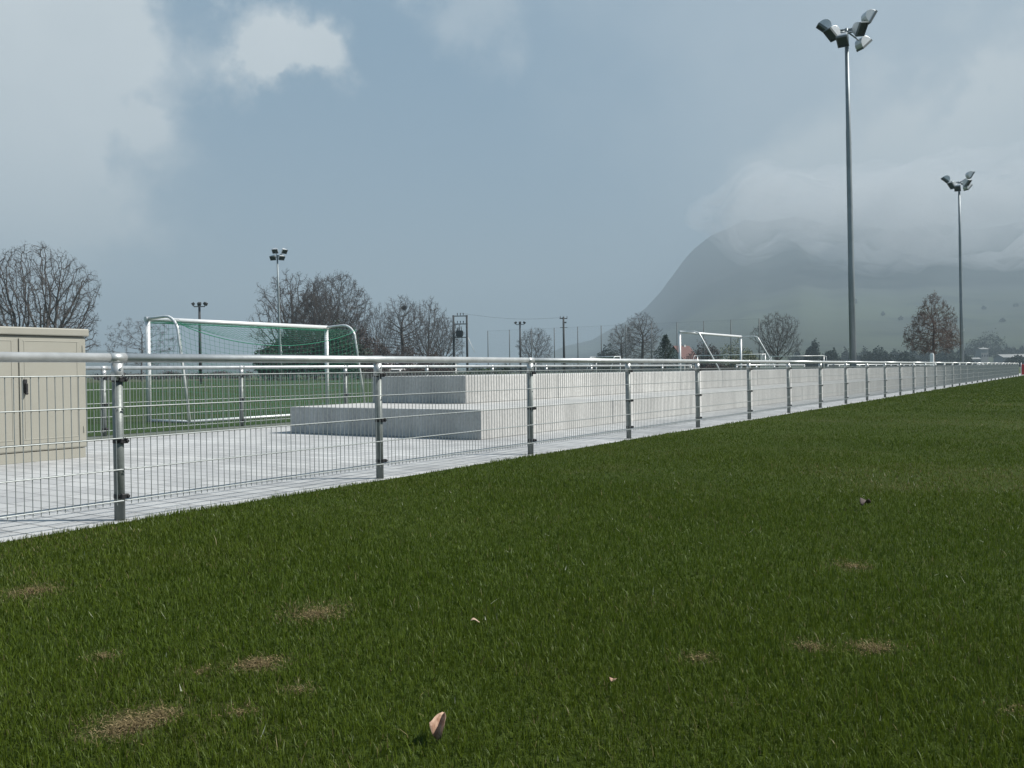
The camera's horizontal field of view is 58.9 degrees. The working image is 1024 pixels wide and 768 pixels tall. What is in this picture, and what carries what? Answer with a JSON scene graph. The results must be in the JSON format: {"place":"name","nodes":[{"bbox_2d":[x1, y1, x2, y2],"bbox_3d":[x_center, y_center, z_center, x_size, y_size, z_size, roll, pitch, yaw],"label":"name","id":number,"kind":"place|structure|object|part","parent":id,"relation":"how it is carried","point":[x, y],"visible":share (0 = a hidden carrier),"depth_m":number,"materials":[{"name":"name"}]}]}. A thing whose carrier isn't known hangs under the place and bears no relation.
{"place":"outdoors","nodes":[
{"label":"outdoors","id":0,"kind":"place"},
{"bbox_2d":[391,369,404,373],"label":"parked car","id":1,"kind":"object","parent":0,"point":[395,370],"visible":0.16,"depth_m":148.52,"materials":[{"name":"white paint"}]},
{"bbox_2d":[0,373,1021,541],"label":"paving","id":2,"kind":"structure","parent":0,"point":[46,522],"depth_m":9.25,"materials":[{"name":"concrete"}]},
{"bbox_2d":[0,326,88,464],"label":"electrical cabinet","id":3,"kind":"object","parent":2,"relation":"on","point":[36,339],"visible":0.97,"depth_m":9.95,"materials":[{"name":"metal"}]},
{"bbox_3d":[-5.537,0.090,9.352,0.022,1.145,0.876,0,1,33],"label":"door","id":4,"kind":"part","parent":3,"relation":"part of","materials":[{"name":"paint"}]},
{"bbox_3d":[-5.074,0.074,10.039,0.059,1.145,0.731,0,1,33],"label":"door","id":5,"kind":"part","parent":3,"relation":"part of","materials":[{"name":"paint"}]},
{"bbox_2d":[0,352,1018,520],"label":"fence","id":6,"kind":"object","parent":2,"relation":"on","point":[727,379],"visible":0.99,"depth_m":8.35,"materials":[{"name":"metal"}]},
{"bbox_2d":[291,366,983,439],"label":"seating steps","id":7,"kind":"structure","parent":2,"relation":"on","point":[571,392],"depth_m":15.18,"materials":[{"name":"concrete"}]},
{"bbox_2d":[816,9,877,367],"bbox_3d":[18.598,-10.178,49.642,3.273,20.521,1.576,-1,1,0],"label":"floodlight mast","id":8,"kind":"object","parent":2,"relation":"on","point":[833,33],"visible":0.98,"depth_m":49.60,"materials":[{"name":"metal"}]},
{"bbox_2d":[941,171,974,364],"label":"floodlight mast","id":9,"kind":"object","parent":2,"relation":"on","point":[965,183],"visible":1,"depth_m":90.46,"materials":[{"name":"metal"}]},
{"bbox_2d":[1021,363,1023,374],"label":"barrier post","id":10,"kind":"object","parent":2,"relation":"on","point":[1022,369],"visible":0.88,"depth_m":78.78,"materials":[{"name":"metal"}]},
{"bbox_2d":[0,375,1023,767],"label":"lawn","id":11,"kind":"structure","parent":0,"point":[826,420],"depth_m":3.54,"materials":[{"name":"plant"}]},
{"bbox_2d":[429,712,445,739],"bbox_3d":[-0.179,0.860,2.271,0.040,0.058,0.064,-1,1,12],"label":"dead leaf","id":12,"kind":"object","parent":11,"relation":"on","point":[436,723],"visible":0.96,"depth_m":2.26,"materials":[{"name":"beige plant"}]},
{"bbox_2d":[860,498,870,505],"bbox_3d":[2.269,0.756,5.823,0.065,0.048,0.075,0,1,33],"label":"dead leaf","id":13,"kind":"object","parent":11,"relation":"on","point":[863,501],"visible":1,"depth_m":5.82,"materials":[{"name":"brown plant"}]},
{"bbox_2d":[0,0,1023,364],"label":"sky","id":14,"kind":"structure","parent":0,"point":[529,161],"materials":[{"name":"grey"}]},
{"bbox_2d":[87,370,983,436],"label":"pitch","id":15,"kind":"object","parent":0,"point":[127,417],"depth_m":31.67,"materials":[{"name":"green plant"}]},
{"bbox_2d":[0,241,100,352],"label":"bare tree","id":16,"kind":"object","parent":15,"relation":"on","point":[45,323],"visible":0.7,"depth_m":116.79,"materials":[{"name":"brown plant"}]},
{"bbox_2d":[191,302,207,383],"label":"training light pole","id":17,"kind":"object","parent":15,"relation":"on","point":[199,306],"visible":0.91,"depth_m":91.84,"materials":[{"name":"grey metal"}]},
{"bbox_2d":[144,315,365,422],"bbox_3d":[-5.389,-0.345,19.868,1.330,2.107,5.100,0,1,33],"label":"football goal","id":18,"kind":"object","parent":15,"relation":"on","point":[168,320],"visible":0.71,"depth_m":19.15,"materials":[{"name":"white metal"}]},
{"bbox_2d":[269,248,287,380],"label":"floodlight mast","id":19,"kind":"object","parent":15,"relation":"on","point":[281,256],"visible":0.97,"depth_m":109.76,"materials":[{"name":"metal"}]},
{"bbox_2d":[252,328,322,380],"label":"evergreen bush","id":20,"kind":"object","parent":15,"relation":"on","point":[274,351],"visible":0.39,"depth_m":126.15,"materials":[{"name":"green plant"}]},
{"bbox_2d":[247,268,341,378],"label":"bare tree","id":21,"kind":"object","parent":15,"relation":"on","point":[274,309],"visible":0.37,"depth_m":138.72,"materials":[{"name":"brown plant"}]},
{"bbox_2d":[275,291,351,379],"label":"bare tree","id":22,"kind":"object","parent":15,"relation":"on","point":[311,304],"visible":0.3,"depth_m":129.64,"materials":[{"name":"brown plant"}]},
{"bbox_2d":[292,270,373,363],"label":"bare tree","id":23,"kind":"object","parent":15,"relation":"on","point":[344,302],"visible":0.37,"depth_m":134.59,"materials":[{"name":"brown plant"}]},
{"bbox_2d":[309,320,372,379],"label":"evergreen bush","id":24,"kind":"object","parent":15,"relation":"on","point":[337,343],"visible":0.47,"depth_m":124.07,"materials":[{"name":"green plant"}]},
{"bbox_2d":[335,312,378,378],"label":"bramble thicket","id":25,"kind":"object","parent":15,"relation":"on","point":[361,338],"visible":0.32,"depth_m":131.84,"materials":[{"name":"brown plant"}]},
{"bbox_2d":[364,336,393,376],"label":"bramble thicket","id":26,"kind":"object","parent":15,"relation":"on","point":[384,350],"visible":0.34,"depth_m":149.90,"materials":[{"name":"brown plant"}]},
{"bbox_2d":[362,305,398,355],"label":"bare tree","id":27,"kind":"object","parent":15,"relation":"on","point":[380,326],"visible":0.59,"depth_m":164.42,"materials":[{"name":"brown plant"}]},
{"bbox_2d":[380,294,425,363],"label":"bare tree","id":28,"kind":"object","parent":15,"relation":"on","point":[400,331],"visible":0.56,"depth_m":171.30,"materials":[{"name":"brown plant"}]},
{"bbox_2d":[387,335,420,370],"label":"bramble thicket","id":29,"kind":"object","parent":15,"relation":"on","point":[410,352],"visible":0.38,"depth_m":154.28,"materials":[{"name":"brown plant"}]},
{"bbox_2d":[361,368,463,378],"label":"hedge","id":30,"kind":"object","parent":15,"relation":"on","point":[412,370],"visible":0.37,"depth_m":124.63,"materials":[{"name":"green plant"}]},
{"bbox_2d":[399,297,452,356],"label":"bare tree","id":31,"kind":"object","parent":15,"relation":"on","point":[423,329],"visible":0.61,"depth_m":167.25,"materials":[{"name":"brown plant"}]},
{"bbox_2d":[412,346,452,374],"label":"bramble thicket","id":32,"kind":"object","parent":15,"relation":"on","point":[434,354],"visible":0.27,"depth_m":149.32,"materials":[{"name":"brown plant"}]},
{"bbox_2d":[419,316,465,368],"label":"bare tree","id":33,"kind":"object","parent":15,"relation":"on","point":[450,339],"visible":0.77,"depth_m":159.30,"materials":[{"name":"brown plant"}]},
{"bbox_2d":[452,313,474,370],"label":"pole transformer","id":34,"kind":"object","parent":15,"relation":"on","point":[459,333],"visible":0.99,"depth_m":128.79,"materials":[{"name":"grey paint"}]},
{"bbox_2d":[450,368,508,374],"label":"hedge","id":35,"kind":"object","parent":15,"relation":"on","point":[481,373],"visible":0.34,"depth_m":117.46,"materials":[{"name":"green plant"}]},
{"bbox_2d":[500,363,510,373],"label":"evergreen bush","id":36,"kind":"object","parent":15,"relation":"on","point":[506,368],"visible":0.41,"depth_m":139.59,"materials":[{"name":"green plant"}]},
{"bbox_2d":[514,321,525,373],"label":"training light pole","id":37,"kind":"object","parent":15,"relation":"on","point":[520,324],"visible":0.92,"depth_m":129.82,"materials":[{"name":"grey metal"}]},
{"bbox_2d":[515,327,553,369],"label":"bare tree","id":38,"kind":"object","parent":15,"relation":"on","point":[536,343],"visible":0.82,"depth_m":189.39,"materials":[{"name":"brown plant"}]},
{"bbox_2d":[560,316,566,372],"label":"electricity pole","id":39,"kind":"object","parent":15,"relation":"on","point":[563,327],"visible":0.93,"depth_m":134.79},
{"bbox_2d":[587,356,620,372],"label":"football goal","id":40,"kind":"object","parent":15,"relation":"on","point":[603,357],"visible":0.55,"depth_m":79.22,"materials":[{"name":"white metal"}]},
{"bbox_2d":[597,363,616,372],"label":"evergreen bush","id":41,"kind":"object","parent":15,"relation":"on","point":[607,368],"visible":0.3,"depth_m":169.38,"materials":[{"name":"green plant"}]},
{"bbox_2d":[608,323,636,371],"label":"bare tree","id":42,"kind":"object","parent":15,"relation":"on","point":[615,342],"visible":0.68,"depth_m":184.53,"materials":[{"name":"brown plant"}]},
{"bbox_2d":[487,318,759,372],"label":"ball catch net","id":43,"kind":"object","parent":15,"relation":"on","point":[630,341],"visible":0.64,"depth_m":142.30,"materials":[{"name":"grey fabric"}]},
{"bbox_2d":[618,311,661,371],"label":"bare tree","id":44,"kind":"object","parent":15,"relation":"on","point":[643,351],"visible":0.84,"depth_m":164.63,"materials":[{"name":"brown plant"}]},
{"bbox_2d":[642,334,684,371],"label":"conifer","id":45,"kind":"object","parent":15,"relation":"on","point":[665,340],"visible":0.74,"depth_m":119.79,"materials":[{"name":"green plant"}]},
{"bbox_2d":[666,345,696,370],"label":"house","id":46,"kind":"structure","parent":15,"relation":"on","point":[685,349],"depth_m":176.77,"materials":[{"name":"paint"}]},
{"bbox_2d":[684,339,722,369],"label":"bramble thicket","id":47,"kind":"object","parent":15,"relation":"on","point":[714,351],"visible":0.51,"depth_m":170.35,"materials":[{"name":"brown plant"}]},
{"bbox_2d":[678,363,738,370],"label":"hedge","id":48,"kind":"object","parent":15,"relation":"on","point":[721,366],"visible":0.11,"depth_m":74.79,"materials":[{"name":"green plant"}]},
{"bbox_2d":[678,331,775,370],"bbox_3d":[9.509,-0.962,38.419,2.180,2.439,7.450,0,1,33],"label":"football goal","id":49,"kind":"object","parent":15,"relation":"on","point":[697,333],"visible":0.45,"depth_m":37.69,"materials":[{"name":"white metal"}]},
{"bbox_2d":[692,354,765,369],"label":"football goal","id":50,"kind":"object","parent":15,"relation":"on","point":[735,354],"visible":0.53,"depth_m":99.84,"materials":[{"name":"white metal"}]},
{"bbox_2d":[720,338,758,369],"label":"budding bush","id":51,"kind":"object","parent":15,"relation":"on","point":[752,357],"visible":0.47,"depth_m":139.22,"materials":[{"name":"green plant"}]},
{"bbox_2d":[748,313,801,368],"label":"bare tree","id":52,"kind":"object","parent":15,"relation":"on","point":[781,349],"visible":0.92,"depth_m":134.58,"materials":[{"name":"brown plant"}]},
{"bbox_2d":[769,355,826,369],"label":"football goal","id":53,"kind":"object","parent":15,"relation":"on","point":[793,356],"visible":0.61,"depth_m":116.93,"materials":[{"name":"white metal"}]},
{"bbox_2d":[901,290,961,361],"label":"budding tree","id":54,"kind":"object","parent":15,"relation":"on","point":[935,330],"visible":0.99,"depth_m":91.50,"materials":[{"name":"brown plant"}]},
{"bbox_2d":[930,353,933,365],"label":"tree guard","id":55,"kind":"object","parent":15,"relation":"on","point":[931,357],"visible":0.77,"depth_m":85.84,"materials":[{"name":"white paint"}]},
{"bbox_2d":[87,367,1020,382],"bbox_3d":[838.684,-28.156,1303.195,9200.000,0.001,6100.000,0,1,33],"label":"ground","id":56,"kind":"structure","parent":0,"point":[131,380],"depth_m":190.38,"materials":[{"name":"green plant"}]},
{"bbox_2d":[103,317,176,380],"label":"bare tree","id":57,"kind":"object","parent":56,"relation":"on","point":[142,347],"visible":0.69,"depth_m":149.57,"materials":[{"name":"brown plant"}]},
{"bbox_2d":[90,370,253,380],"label":"hedge","id":58,"kind":"object","parent":56,"relation":"on","point":[173,377],"visible":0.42,"depth_m":189.65,"materials":[{"name":"green plant"}]},
{"bbox_2d":[87,422,289,439],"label":"pitch kerb","id":59,"kind":"structure","parent":56,"relation":"on","point":[179,431],"depth_m":14.35,"materials":[{"name":"concrete"}]},
{"bbox_2d":[86,364,933,435],"bbox_3d":[14.613,-0.430,45.130,0.100,1.098,86.179,0,1,33],"label":"fence","id":60,"kind":"object","parent":59,"relation":"on","point":[103,369],"visible":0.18,"depth_m":15.57,"materials":[{"name":"metal"}]},
{"bbox_2d":[594,343,619,370],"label":"hazy bush","id":61,"kind":"object","parent":56,"relation":"on","point":[604,351],"visible":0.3,"depth_m":298.78,"materials":[{"name":"grey plant"}]},
{"bbox_2d":[470,363,758,372],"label":"distant wood","id":62,"kind":"object","parent":56,"relation":"on","point":[552,368],"visible":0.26,"depth_m":394.47,"materials":[{"name":"plant"}]},
{"bbox_2d":[803,338,820,368],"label":"hazy tree","id":63,"kind":"object","parent":56,"relation":"on","point":[811,351],"visible":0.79,"depth_m":327.89,"materials":[{"name":"grey plant"}]},
{"bbox_2d":[818,347,841,368],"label":"hazy tree","id":64,"kind":"object","parent":56,"relation":"on","point":[830,355],"visible":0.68,"depth_m":327.40,"materials":[{"name":"grey plant"}]},
{"bbox_2d":[859,345,896,367],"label":"hazy tree","id":65,"kind":"object","parent":56,"relation":"on","point":[877,354],"visible":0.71,"depth_m":356.76,"materials":[{"name":"grey plant"}]},
{"bbox_2d":[892,350,919,366],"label":"hazy tree","id":66,"kind":"object","parent":56,"relation":"on","point":[904,356],"visible":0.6,"depth_m":336.60,"materials":[{"name":"grey plant"}]},
{"bbox_2d":[935,347,973,365],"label":"hazy tree","id":67,"kind":"object","parent":56,"relation":"on","point":[953,356],"visible":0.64,"depth_m":419.25,"materials":[{"name":"grey plant"}]},
{"bbox_2d":[1003,354,1023,366],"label":"hazy tree","id":68,"kind":"object","parent":56,"relation":"on","point":[1017,358],"visible":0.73,"depth_m":377.44,"materials":[{"name":"grey plant"}]},
{"bbox_2d":[85,216,1023,377],"bbox_3d":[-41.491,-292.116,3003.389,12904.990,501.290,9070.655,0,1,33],"label":"mountain","id":69,"kind":"structure","parent":0,"point":[749,272],"depth_m":1972.09,"materials":[{"name":"grey stone"}]},
{"bbox_2d":[787,346,959,363],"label":"distant wood","id":70,"kind":"object","parent":69,"relation":"on","point":[798,356],"visible":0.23,"depth_m":519.38,"materials":[{"name":"plant"}]},
{"bbox_2d":[974,347,987,362],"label":"house","id":71,"kind":"structure","parent":69,"relation":"on","point":[982,353],"depth_m":517.60,"materials":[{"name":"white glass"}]},
{"bbox_2d":[964,328,1006,356],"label":"hazy tree","id":72,"kind":"object","parent":69,"relation":"on","point":[979,344],"visible":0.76,"depth_m":638.46,"materials":[{"name":"grey plant"}]},
{"bbox_2d":[959,345,1023,355],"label":"distant wood","id":73,"kind":"object","parent":69,"relation":"on","point":[1009,350],"visible":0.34,"depth_m":659.35,"materials":[{"name":"plant"}]},
{"bbox_2d":[993,354,1023,362],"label":"house","id":74,"kind":"structure","parent":69,"relation":"on","point":[999,358],"depth_m":498.16,"materials":[{"name":"grey glass"}]},
{"bbox_2d":[971,357,980,364],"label":"house","id":75,"kind":"structure","parent":0,"point":[975,359],"depth_m":467.39,"materials":[{"name":"grey glass"}]}
]}

